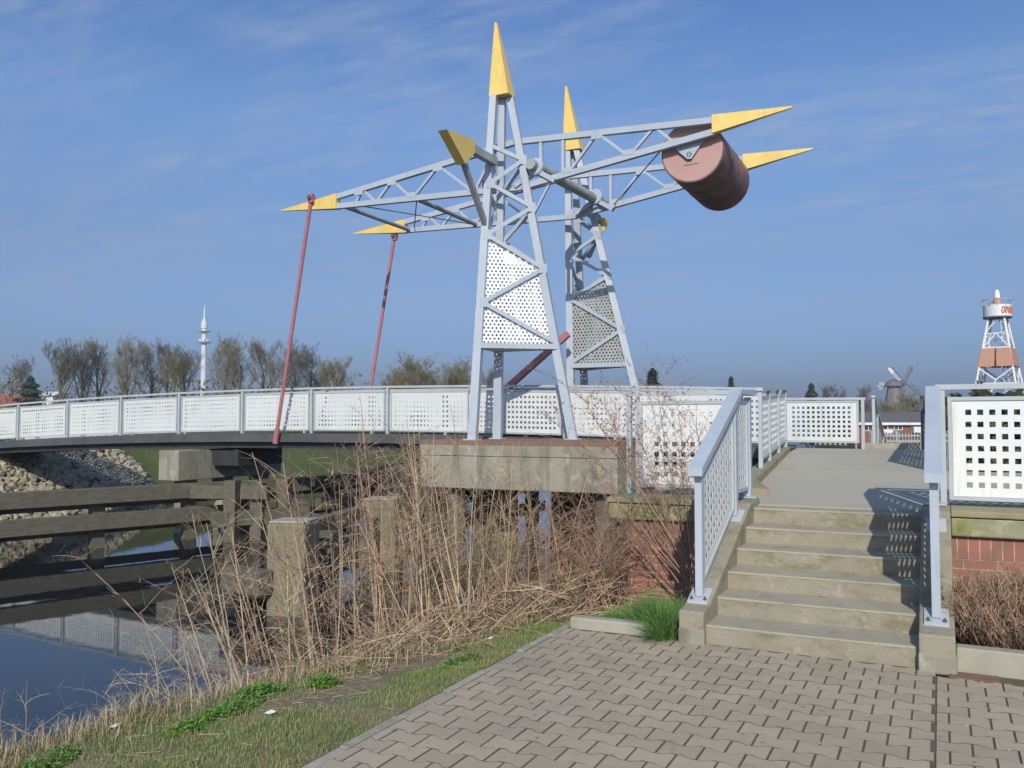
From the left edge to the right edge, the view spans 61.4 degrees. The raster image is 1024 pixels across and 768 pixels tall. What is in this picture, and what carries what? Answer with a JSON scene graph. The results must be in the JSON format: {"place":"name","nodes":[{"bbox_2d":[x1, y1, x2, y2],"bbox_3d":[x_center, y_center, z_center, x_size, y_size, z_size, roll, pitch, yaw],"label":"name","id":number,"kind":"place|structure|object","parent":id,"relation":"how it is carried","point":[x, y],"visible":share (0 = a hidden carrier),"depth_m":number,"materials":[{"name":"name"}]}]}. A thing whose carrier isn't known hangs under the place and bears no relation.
{"place":"outdoors","nodes":[
{"label":"outdoors","id":0,"kind":"place"},
{"bbox_2d":[0,603,630,767],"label":"grass","id":1,"kind":"structure","parent":0,"point":[422,676],"depth_m":4.84,"materials":[{"name":"green plant"}]},
{"bbox_2d":[0,422,828,767],"bbox_3d":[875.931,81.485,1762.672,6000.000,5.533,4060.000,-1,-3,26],"label":"ground","id":2,"kind":"structure","parent":0,"point":[294,462],"depth_m":5.44,"materials":[{"name":"green plant"}]},
{"bbox_2d":[0,394,24,413],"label":"house","id":3,"kind":"structure","parent":2,"relation":"on","point":[7,397],"depth_m":136.16,"materials":[{"name":"red brick"}]},
{"bbox_2d":[0,353,37,393],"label":"bare tree","id":4,"kind":"object","parent":2,"relation":"on","point":[20,371],"visible":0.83,"depth_m":150.49,"materials":[{"name":"brown plant"}]},
{"bbox_2d":[5,376,51,422],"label":"conifer","id":5,"kind":"object","parent":2,"relation":"on","point":[29,386],"visible":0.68,"depth_m":119.48,"materials":[{"name":"green plant"}]},
{"bbox_2d":[0,684,83,752],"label":"bare shrub","id":6,"kind":"object","parent":2,"relation":"on","point":[17,729],"visible":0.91,"depth_m":4.82,"materials":[{"name":"brown plant"}]},
{"bbox_2d":[16,745,79,767],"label":"weed patch","id":7,"kind":"object","parent":2,"relation":"on","point":[59,756],"visible":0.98,"depth_m":4.47,"materials":[{"name":"green plant"}]},
{"bbox_2d":[39,392,70,423],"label":"house","id":8,"kind":"structure","parent":2,"relation":"on","point":[54,394],"depth_m":170.58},
{"bbox_2d":[42,337,82,423],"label":"bare tree","id":9,"kind":"object","parent":2,"relation":"on","point":[72,362],"visible":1,"depth_m":111.75,"materials":[{"name":"brown plant"}]},
{"bbox_2d":[0,428,155,519],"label":"rubble","id":10,"kind":"object","parent":2,"relation":"on","point":[117,467],"visible":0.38,"depth_m":26.84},
{"bbox_2d":[67,339,100,401],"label":"bare tree","id":11,"kind":"object","parent":2,"relation":"on","point":[82,372],"visible":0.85,"depth_m":115.10,"materials":[{"name":"brown plant"}]},
{"bbox_2d":[81,333,116,405],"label":"bare tree","id":12,"kind":"object","parent":2,"relation":"on","point":[94,348],"visible":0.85,"depth_m":118.02,"materials":[{"name":"brown plant"}]},
{"bbox_2d":[106,334,148,399],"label":"bare tree","id":13,"kind":"object","parent":2,"relation":"on","point":[126,363],"visible":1,"depth_m":109.39,"materials":[{"name":"brown plant"}]},
{"bbox_2d":[128,335,171,422],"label":"bare tree","id":14,"kind":"object","parent":2,"relation":"on","point":[146,360],"visible":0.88,"depth_m":116.03,"materials":[{"name":"brown plant"}]},
{"bbox_2d":[59,617,245,714],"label":"bare shrub","id":15,"kind":"object","parent":2,"relation":"on","point":[145,686],"visible":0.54,"depth_m":5.71,"materials":[{"name":"brown plant"}]},
{"bbox_2d":[0,477,310,548],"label":"timber fender","id":16,"kind":"object","parent":2,"relation":"on","point":[96,523],"visible":0.51,"depth_m":18.34,"materials":[{"name":"wood"}]},
{"bbox_2d":[150,339,183,410],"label":"bare tree","id":17,"kind":"object","parent":2,"relation":"on","point":[158,350],"visible":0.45,"depth_m":125.30,"materials":[{"name":"brown plant"}]},
{"bbox_2d":[52,488,305,698],"bbox_3d":[-2.506,2.376,6.835,1.628,3.088,2.380,-1,-3,26],"label":"cane clump","id":18,"kind":"object","parent":2,"relation":"on","point":[242,621],"visible":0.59,"depth_m":7.08,"materials":[{"name":"beige plant"}]},
{"bbox_2d":[157,344,204,396],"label":"bare tree","id":19,"kind":"object","parent":2,"relation":"on","point":[181,369],"visible":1,"depth_m":111.20,"materials":[{"name":"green plant"}]},
{"bbox_2d":[111,509,265,699],"bbox_3d":[-2.468,1.893,6.382,1.283,1.959,0.809,0,-3,1],"label":"bare shrub","id":20,"kind":"object","parent":2,"relation":"on","point":[229,657],"visible":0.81,"depth_m":6.38,"materials":[{"name":"brown plant"}]},
{"bbox_2d":[197,305,210,395],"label":"telecom mast","id":21,"kind":"object","parent":2,"relation":"on","point":[203,340],"visible":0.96,"depth_m":520.09,"materials":[{"name":"white concrete"}]},
{"bbox_2d":[165,694,263,738],"bbox_3d":[-1.746,1.953,5.083,0.311,0.131,0.729,-1,-3,26],"label":"weed patch","id":22,"kind":"object","parent":2,"relation":"on","point":[191,722],"visible":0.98,"depth_m":5.03,"materials":[{"name":"green plant"}]},
{"bbox_2d":[159,448,281,533],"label":"concrete pier","id":23,"kind":"structure","parent":2,"relation":"on","point":[195,465],"depth_m":21.05,"materials":[{"name":"grey concrete"}]},
{"bbox_2d":[0,432,795,489],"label":"footbridge","id":24,"kind":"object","parent":23,"relation":"on","point":[317,440],"visible":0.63,"depth_m":20.49,"materials":[{"name":"metal"}]},
{"bbox_2d":[1,388,715,439],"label":"bridge railing","id":25,"kind":"object","parent":24,"relation":"on","point":[620,389],"visible":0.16,"depth_m":21.20,"materials":[{"name":"grey metal"}]},
{"bbox_2d":[0,385,783,446],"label":"bridge railing","id":26,"kind":"object","parent":24,"relation":"on","point":[312,404],"visible":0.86,"depth_m":19.56,"materials":[{"name":"grey metal"}]},
{"bbox_2d":[207,336,244,394],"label":"bare tree","id":27,"kind":"object","parent":2,"relation":"on","point":[225,366],"visible":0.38,"depth_m":122.08,"materials":[{"name":"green plant"}]},
{"bbox_2d":[211,332,265,393],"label":"bare tree","id":28,"kind":"object","parent":2,"relation":"on","point":[234,356],"visible":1,"depth_m":109.67,"materials":[{"name":"brown plant"}]},
{"bbox_2d":[0,370,509,426],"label":"undergrowth","id":29,"kind":"object","parent":2,"relation":"on","point":[8,383],"visible":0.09,"depth_m":136.09,"materials":[{"name":"plant"}]},
{"bbox_2d":[225,682,285,701],"bbox_3d":[-1.666,1.997,5.609,0.346,0.125,0.410,-1,-3,26],"label":"weed patch","id":30,"kind":"object","parent":2,"relation":"on","point":[257,688],"visible":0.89,"depth_m":5.55,"materials":[{"name":"green plant"}]},
{"bbox_2d":[242,336,286,421],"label":"bare tree","id":31,"kind":"object","parent":2,"relation":"on","point":[259,352],"visible":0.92,"depth_m":114.10,"materials":[{"name":"brown plant"}]},
{"bbox_2d":[265,710,276,713],"bbox_3d":[-1.383,1.879,4.939,0.064,0.016,0.034,-1,-3,26],"label":"paper scrap","id":32,"kind":"object","parent":2,"relation":"on","point":[270,711],"visible":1,"depth_m":4.94,"materials":[{"name":"white paper"}]},
{"bbox_2d":[270,335,309,416],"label":"bare tree","id":33,"kind":"object","parent":2,"relation":"on","point":[293,372],"visible":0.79,"depth_m":111.22,"materials":[{"name":"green plant"}]},
{"bbox_2d":[266,517,318,616],"bbox_3d":[-3.085,3.329,12.136,0.560,2.830,0.560,0,-3,9],"label":"mooring post","id":34,"kind":"object","parent":2,"relation":"on","point":[313,543],"visible":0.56,"depth_m":11.91,"materials":[{"name":"concrete"}]},
{"bbox_2d":[220,564,272,596],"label":"floating beam","id":35,"kind":"structure","parent":34,"relation":"attached to","point":[259,572],"depth_m":11.85,"materials":[{"name":"wood"}]},
{"bbox_2d":[0,605,585,767],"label":"dry grass","id":36,"kind":"structure","parent":2,"relation":"on","point":[187,694],"depth_m":5.53,"materials":[{"name":"plant"}]},
{"bbox_2d":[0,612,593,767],"bbox_3d":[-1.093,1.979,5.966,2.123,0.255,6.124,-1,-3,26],"label":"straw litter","id":37,"kind":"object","parent":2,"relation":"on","point":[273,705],"visible":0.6,"depth_m":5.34,"materials":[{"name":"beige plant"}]},
{"bbox_2d":[292,342,329,390],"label":"bare tree","id":38,"kind":"object","parent":2,"relation":"on","point":[310,363],"visible":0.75,"depth_m":118.57,"materials":[{"name":"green plant"}]},
{"bbox_2d":[212,449,413,675],"bbox_3d":[-1.583,2.129,7.148,1.598,3.192,1.491,0,-3,6],"label":"cane clump","id":39,"kind":"object","parent":2,"relation":"on","point":[306,619],"visible":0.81,"depth_m":7.05,"materials":[{"name":"plant"}]},
{"bbox_2d":[307,674,342,688],"bbox_3d":[-1.263,1.991,5.790,0.243,0.091,0.208,-1,-3,26],"label":"weed patch","id":40,"kind":"object","parent":2,"relation":"on","point":[326,680],"visible":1,"depth_m":5.76,"materials":[{"name":"green plant"}]},
{"bbox_2d":[314,356,356,390],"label":"bare tree","id":41,"kind":"object","parent":2,"relation":"on","point":[338,380],"visible":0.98,"depth_m":116.16,"materials":[{"name":"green plant"}]},
{"bbox_2d":[314,505,378,599],"bbox_3d":[-2.754,3.468,14.036,0.470,2.720,3.696,0,-3,10],"label":"timber fender","id":42,"kind":"object","parent":2,"relation":"on","point":[323,536],"visible":0.16,"depth_m":13.67,"materials":[{"name":"wood"}]},
{"bbox_2d":[227,395,476,669],"bbox_3d":[-1.445,2.100,7.795,2.247,4.026,1.932,2,-3,-33],"label":"cane clump","id":43,"kind":"object","parent":2,"relation":"on","point":[356,529],"visible":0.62,"depth_m":7.68,"materials":[{"name":"beige plant"}]},
{"bbox_2d":[300,467,445,513],"bbox_3d":[-3.593,3.930,25.470,0.700,2.815,7.300,-1,-3,26],"label":"timber fender","id":44,"kind":"object","parent":2,"relation":"on","point":[328,489],"visible":0.24,"depth_m":23.28,"materials":[{"name":"wood"}]},
{"bbox_2d":[362,496,403,574],"bbox_3d":[-2.321,3.467,15.471,0.620,2.850,0.620,0,-3,9],"label":"mooring post","id":45,"kind":"object","parent":2,"relation":"on","point":[385,528],"visible":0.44,"depth_m":15.20,"materials":[{"name":"concrete"}]},
{"bbox_2d":[376,367,406,411],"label":"bare tree","id":46,"kind":"object","parent":2,"relation":"on","point":[390,383],"visible":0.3,"depth_m":99.85,"materials":[{"name":"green plant"}]},
{"bbox_2d":[297,408,532,659],"bbox_3d":[-0.791,1.826,7.895,1.812,3.281,2.236,-1,-3,26],"label":"cane clump","id":47,"kind":"object","parent":2,"relation":"on","point":[420,563],"visible":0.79,"depth_m":7.51,"materials":[{"name":"beige plant"}]},
{"bbox_2d":[386,350,449,424],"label":"bare tree","id":48,"kind":"object","parent":2,"relation":"on","point":[411,376],"visible":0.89,"depth_m":94.57,"materials":[{"name":"brown plant"}]},
{"bbox_2d":[301,622,569,767],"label":"paving edging","id":49,"kind":"object","parent":2,"relation":"on","point":[357,740],"visible":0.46,"depth_m":4.84,"materials":[{"name":"concrete"}]},
{"bbox_2d":[436,355,471,411],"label":"bare tree","id":50,"kind":"object","parent":2,"relation":"on","point":[457,377],"visible":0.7,"depth_m":97.33,"materials":[{"name":"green plant"}]},
{"bbox_2d":[249,530,669,680],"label":"dead stalks","id":51,"kind":"object","parent":2,"relation":"on","point":[561,592],"visible":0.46,"depth_m":7.24,"materials":[{"name":"plant"}]},
{"bbox_2d":[439,652,483,668],"bbox_3d":[-0.354,1.949,6.065,0.280,0.100,0.433,-1,-3,26],"label":"weed patch","id":52,"kind":"object","parent":2,"relation":"on","point":[461,658],"visible":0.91,"depth_m":6.08,"materials":[{"name":"green plant"}]},
{"bbox_2d":[404,489,545,555],"bbox_3d":[-0.619,3.678,19.198,0.470,2.760,6.900,-1,-3,26],"label":"timber fender","id":53,"kind":"object","parent":2,"relation":"on","point":[535,495],"visible":0.09,"depth_m":18.65,"materials":[{"name":"wood"}]},
{"bbox_2d":[481,365,493,433],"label":"bare tree","id":54,"kind":"object","parent":2,"relation":"on","point":[490,377],"visible":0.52,"depth_m":104.64,"materials":[{"name":"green plant"}]},
{"bbox_2d":[352,426,624,637],"bbox_3d":[-0.217,2.405,8.447,2.349,4.041,2.465,-1,-3,26],"label":"cane clump","id":55,"kind":"object","parent":2,"relation":"on","point":[510,566],"visible":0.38,"depth_m":8.06,"materials":[{"name":"beige plant"}]},
{"bbox_2d":[420,438,645,578],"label":"concrete pier","id":56,"kind":"structure","parent":2,"relation":"on","point":[565,453],"depth_m":15.30,"materials":[{"name":"grey concrete"}]},
{"bbox_2d":[438,22,581,439],"bbox_3d":[-0.118,-3.015,15.654,1.860,8.101,2.750,-1,-3,26],"label":"pylon","id":57,"kind":"object","parent":56,"relation":"on","point":[462,149],"visible":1,"depth_m":16.30,"materials":[{"name":"white metal"}]},
{"bbox_2d":[281,106,812,233],"bbox_3d":[0.413,-4.076,18.192,11.020,1.247,3.418,-1,-3,26],"label":"balance frame","id":58,"kind":"object","parent":57,"relation":"attached to","point":[704,164],"visible":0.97,"depth_m":16.64,"materials":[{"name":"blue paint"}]},
{"bbox_2d":[273,193,315,443],"bbox_3d":[-4.934,-1.387,19.349,0.204,5.487,1.791,2,-3,-42],"label":"lift rod","id":59,"kind":"object","parent":58,"relation":"hanging from","point":[311,198],"visible":1,"depth_m":19.31,"materials":[{"name":"red paint"}]},
{"bbox_2d":[361,233,397,431],"bbox_3d":[-3.327,-1.147,21.391,1.231,5.123,0.195,-2,-3,36],"label":"lift rod","id":60,"kind":"object","parent":58,"relation":"hanging from","point":[394,237],"visible":0.67,"depth_m":21.30,"materials":[{"name":"red paint"}]},
{"bbox_2d":[466,460,694,617],"bbox_3d":[0.661,2.303,8.725,2.491,3.133,2.793,-1,-3,26],"label":"cane clump","id":61,"kind":"object","parent":2,"relation":"on","point":[607,549],"visible":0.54,"depth_m":8.32,"materials":[{"name":"brown plant"}]},
{"bbox_2d":[547,549,627,607],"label":"cane clump","id":62,"kind":"object","parent":2,"relation":"on","point":[611,585],"visible":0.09,"depth_m":8.47,"materials":[{"name":"plant"}]},
{"bbox_2d":[550,436,666,540],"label":"concrete pier","id":63,"kind":"structure","parent":2,"relation":"on","point":[568,503],"depth_m":20.11,"materials":[{"name":"grey concrete"}]},
{"bbox_2d":[563,86,639,428],"bbox_3d":[2.326,-2.800,19.504,2.110,8.029,1.410,-1,-3,26],"label":"pylon","id":64,"kind":"object","parent":63,"relation":"on","point":[578,350],"visible":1,"depth_m":19.21,"materials":[{"name":"white metal"}]},
{"bbox_2d":[525,349,741,596],"bbox_3d":[1.101,0.775,7.894,1.878,2.403,1.500,-1,-3,26],"label":"twiggy shrub","id":65,"kind":"object","parent":2,"relation":"on","point":[685,555],"visible":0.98,"depth_m":7.76,"materials":[{"name":"brown plant"}]},
{"bbox_2d":[593,583,687,642],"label":"grass tuft","id":66,"kind":"object","parent":2,"relation":"on","point":[663,621],"visible":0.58,"depth_m":6.57,"materials":[{"name":"green plant"}]},
{"bbox_2d":[634,368,663,424],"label":"conifer","id":67,"kind":"object","parent":2,"relation":"on","point":[651,376],"visible":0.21,"depth_m":59.88,"materials":[{"name":"green plant"}]},
{"bbox_2d":[607,488,744,605],"bbox_3d":[3.085,2.472,11.387,1.213,2.475,7.280,-1,-3,26],"label":"abutment","id":68,"kind":"object","parent":2,"relation":"on","point":[668,583],"visible":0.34,"depth_m":8.29,"materials":[{"name":"red brick"}]},
{"bbox_2d":[623,390,743,495],"bbox_3d":[1.715,0.618,8.620,1.230,1.100,0.070,-1,-3,26],"label":"abutment railing","id":69,"kind":"object","parent":68,"relation":"on","point":[714,406],"visible":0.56,"depth_m":8.69,"materials":[{"name":"grey metal"}]},
{"bbox_2d":[727,376,734,386],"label":"conifer","id":70,"kind":"object","parent":2,"relation":"on","point":[731,383],"visible":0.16,"depth_m":109.97,"materials":[{"name":"green plant"}]},
{"bbox_2d":[794,383,829,436],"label":"conifer","id":71,"kind":"object","parent":2,"relation":"on","point":[810,392],"visible":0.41,"depth_m":129.60,"materials":[{"name":"green plant"}]},
{"bbox_2d":[678,498,956,674],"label":"concrete steps","id":72,"kind":"structure","parent":2,"relation":"on","point":[738,574],"depth_m":6.54,"materials":[{"name":"beige concrete"}]},
{"bbox_2d":[687,389,758,604],"bbox_3d":[1.826,0.851,7.347,0.160,1.646,2.080,-1,-3,26],"label":"stair railing","id":73,"kind":"object","parent":72,"relation":"on","point":[732,423],"visible":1,"depth_m":7.12,"materials":[{"name":"white metal"}]},
{"bbox_2d":[924,386,948,626],"bbox_3d":[3.256,0.819,6.638,0.160,1.646,2.080,-1,-3,26],"label":"stair railing","id":74,"kind":"object","parent":72,"relation":"on","point":[935,614],"visible":1,"depth_m":5.79,"materials":[{"name":"grey metal"}]},
{"bbox_2d":[808,383,864,436],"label":"bare tree","id":75,"kind":"object","parent":2,"relation":"on","point":[825,392],"visible":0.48,"depth_m":148.53,"materials":[{"name":"brown plant"}]},
{"bbox_2d":[848,384,877,422],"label":"bare tree","id":76,"kind":"object","parent":2,"relation":"on","point":[864,393],"visible":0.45,"depth_m":151.36,"materials":[{"name":"brown plant"}]},
{"bbox_2d":[834,412,920,441],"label":"house","id":77,"kind":"structure","parent":2,"relation":"on","point":[888,428],"depth_m":114.86,"materials":[{"name":"grey tile"}]},
{"bbox_2d":[865,425,871,430],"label":"window","id":78,"kind":"structure","parent":77,"relation":"in","point":[867,427],"depth_m":114.82,"materials":[{"name":"white glass"}]},
{"bbox_2d":[894,425,902,429],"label":"window","id":79,"kind":"structure","parent":77,"relation":"in","point":[896,427],"depth_m":114.82,"materials":[{"name":"white glass"}]},
{"bbox_2d":[871,395,886,442],"bbox_3d":[7.769,1.431,18.119,0.080,2.274,4.046,-1,-3,27],"label":"ramp railing","id":80,"kind":"object","parent":2,"relation":"on","point":[878,432],"visible":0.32,"depth_m":16.98,"materials":[{"name":"grey metal"}]},
{"bbox_2d":[868,398,914,422],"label":"bare tree","id":81,"kind":"object","parent":2,"relation":"on","point":[884,407],"visible":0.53,"depth_m":184.01,"materials":[{"name":"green plant"}]},
{"bbox_2d":[877,366,921,422],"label":"windmill","id":82,"kind":"object","parent":2,"relation":"on","point":[893,386],"visible":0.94,"depth_m":297.62,"materials":[{"name":"grey brick"}]},
{"bbox_2d":[870,431,948,470],"bbox_3d":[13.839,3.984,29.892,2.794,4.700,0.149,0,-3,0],"label":"picket fence","id":83,"kind":"object","parent":2,"relation":"on","point":[897,435],"visible":0.2,"depth_m":29.92,"materials":[{"name":"white metal"}]},
{"bbox_2d":[876,389,948,422],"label":"bare tree","id":84,"kind":"object","parent":2,"relation":"on","point":[916,404],"visible":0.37,"depth_m":189.13,"materials":[{"name":"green plant"}]},
{"bbox_2d":[920,395,924,448],"bbox_3d":[8.512,1.414,17.751,0.080,2.274,4.046,-1,-3,27],"label":"ramp railing","id":85,"kind":"object","parent":2,"relation":"on","point":[922,408],"visible":0.48,"depth_m":16.00,"materials":[{"name":"metal"}]},
{"bbox_2d":[945,380,1023,472],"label":"hedge","id":86,"kind":"object","parent":2,"relation":"on","point":[980,393],"visible":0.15,"depth_m":40.46,"materials":[{"name":"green plant"}]},
{"bbox_2d":[950,502,1023,588],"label":"abutment","id":87,"kind":"object","parent":2,"relation":"on","point":[984,537],"visible":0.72,"depth_m":7.05,"materials":[{"name":"red brick"}]},
{"bbox_2d":[935,383,1023,504],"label":"abutment railing","id":88,"kind":"object","parent":87,"relation":"on","point":[959,454],"visible":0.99,"depth_m":7.45,"materials":[{"name":"grey metal"}]},
{"bbox_2d":[975,289,1023,393],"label":"beacon tower","id":89,"kind":"structure","parent":2,"relation":"on","point":[998,357],"depth_m":61.68,"materials":[{"name":"orange paint"},{"name":"white paint"},{"name":"grey steel"}]},
{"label":"gutter strip","id":90,"kind":"structure","parent":2,"relation":"on","visible":0},
{"bbox_2d":[949,672,999,682],"bbox_3d":[2.909,1.856,5.423,0.280,0.034,0.140,-1,-3,26],"label":"access cover","id":91,"kind":"object","parent":90,"relation":"in","point":[979,677],"visible":0.64,"depth_m":5.40,"materials":[{"name":"brown metal"}]},
{"bbox_2d":[0,428,918,753],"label":"water","id":92,"kind":"structure","parent":0,"point":[52,612],"depth_m":11.99,"materials":[{"name":"blue liquid"}]},
{"bbox_2d":[183,479,308,542],"bbox_3d":[-6.109,3.628,19.646,2.903,2.900,1.103,1,-3,-18],"label":"pile cluster","id":93,"kind":"object","parent":92,"relation":"in","point":[232,489],"visible":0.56,"depth_m":19.46,"materials":[{"name":"wood"}]},
{"bbox_2d":[0,0,1023,422],"label":"sky","id":94,"kind":"structure","parent":0,"point":[153,152],"materials":[{"name":"blue"}]},
{"bbox_2d":[506,331,570,388],"bbox_3d":[0.572,-0.517,18.961,1.520,1.223,0.130,-1,-3,26],"label":"barrier arm","id":95,"kind":"object","parent":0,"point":[542,356],"visible":0.93,"depth_m":18.94},
{"bbox_2d":[300,627,1023,767],"bbox_3d":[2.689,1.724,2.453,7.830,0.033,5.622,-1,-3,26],"label":"paving","id":96,"kind":"structure","parent":0,"point":[895,749],"depth_m":4.71,"materials":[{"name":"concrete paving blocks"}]},
{"bbox_2d":[570,615,650,635],"bbox_3d":[0.765,1.875,6.638,0.643,0.125,0.110,-1,-3,25],"label":"kerb stone","id":97,"kind":"object","parent":96,"relation":"on","point":[605,624],"visible":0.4,"depth_m":6.61,"materials":[{"name":"concrete"}]},
{"bbox_2d":[393,529,1016,761],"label":"dead leaves","id":98,"kind":"object","parent":96,"relation":"on","point":[965,725],"visible":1,"depth_m":5.19,"materials":[{"name":"plant"}]},
{"bbox_2d":[956,644,1023,679],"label":"planter kerb","id":99,"kind":"structure","parent":96,"relation":"on","point":[996,661],"depth_m":5.46,"materials":[{"name":"concrete"}]},
{"bbox_2d":[758,448,1023,514],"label":"path","id":100,"kind":"structure","parent":0,"point":[873,479],"depth_m":10.01,"materials":[{"name":"grey concrete"}]},
{"bbox_2d":[744,447,789,497],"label":"path kerb","id":101,"kind":"structure","parent":100,"relation":"on","point":[759,488],"depth_m":10.60,"materials":[{"name":"concrete"}]},
{"bbox_2d":[757,387,787,467],"bbox_3d":[3.953,0.590,12.957,0.070,1.245,4.466,-1,-3,22],"label":"path railing","id":102,"kind":"object","parent":101,"relation":"on","point":[772,419],"visible":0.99,"depth_m":12.05,"materials":[{"name":"grey metal"}]},
{"bbox_2d":[787,397,865,448],"bbox_3d":[5.932,0.782,16.541,1.600,1.050,0.070,-1,-3,26],"label":"path railing","id":103,"kind":"object","parent":100,"relation":"on","point":[854,419],"visible":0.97,"depth_m":16.49,"materials":[{"name":"grey metal"}]},
{"bbox_2d":[815,442,919,448],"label":"path kerb","id":104,"kind":"structure","parent":100,"relation":"on","point":[873,445],"depth_m":16.36,"materials":[{"name":"concrete"}]},
{"bbox_2d":[956,636,997,647],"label":"planting soil","id":105,"kind":"structure","parent":0,"point":[959,642],"depth_m":5.81,"materials":[{"name":"brown soil"}]},
{"bbox_2d":[910,555,1023,649],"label":"heath shrub","id":106,"kind":"object","parent":105,"relation":"on","point":[987,612],"visible":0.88,"depth_m":5.71,"materials":[{"name":"brown plant"}]}
]}

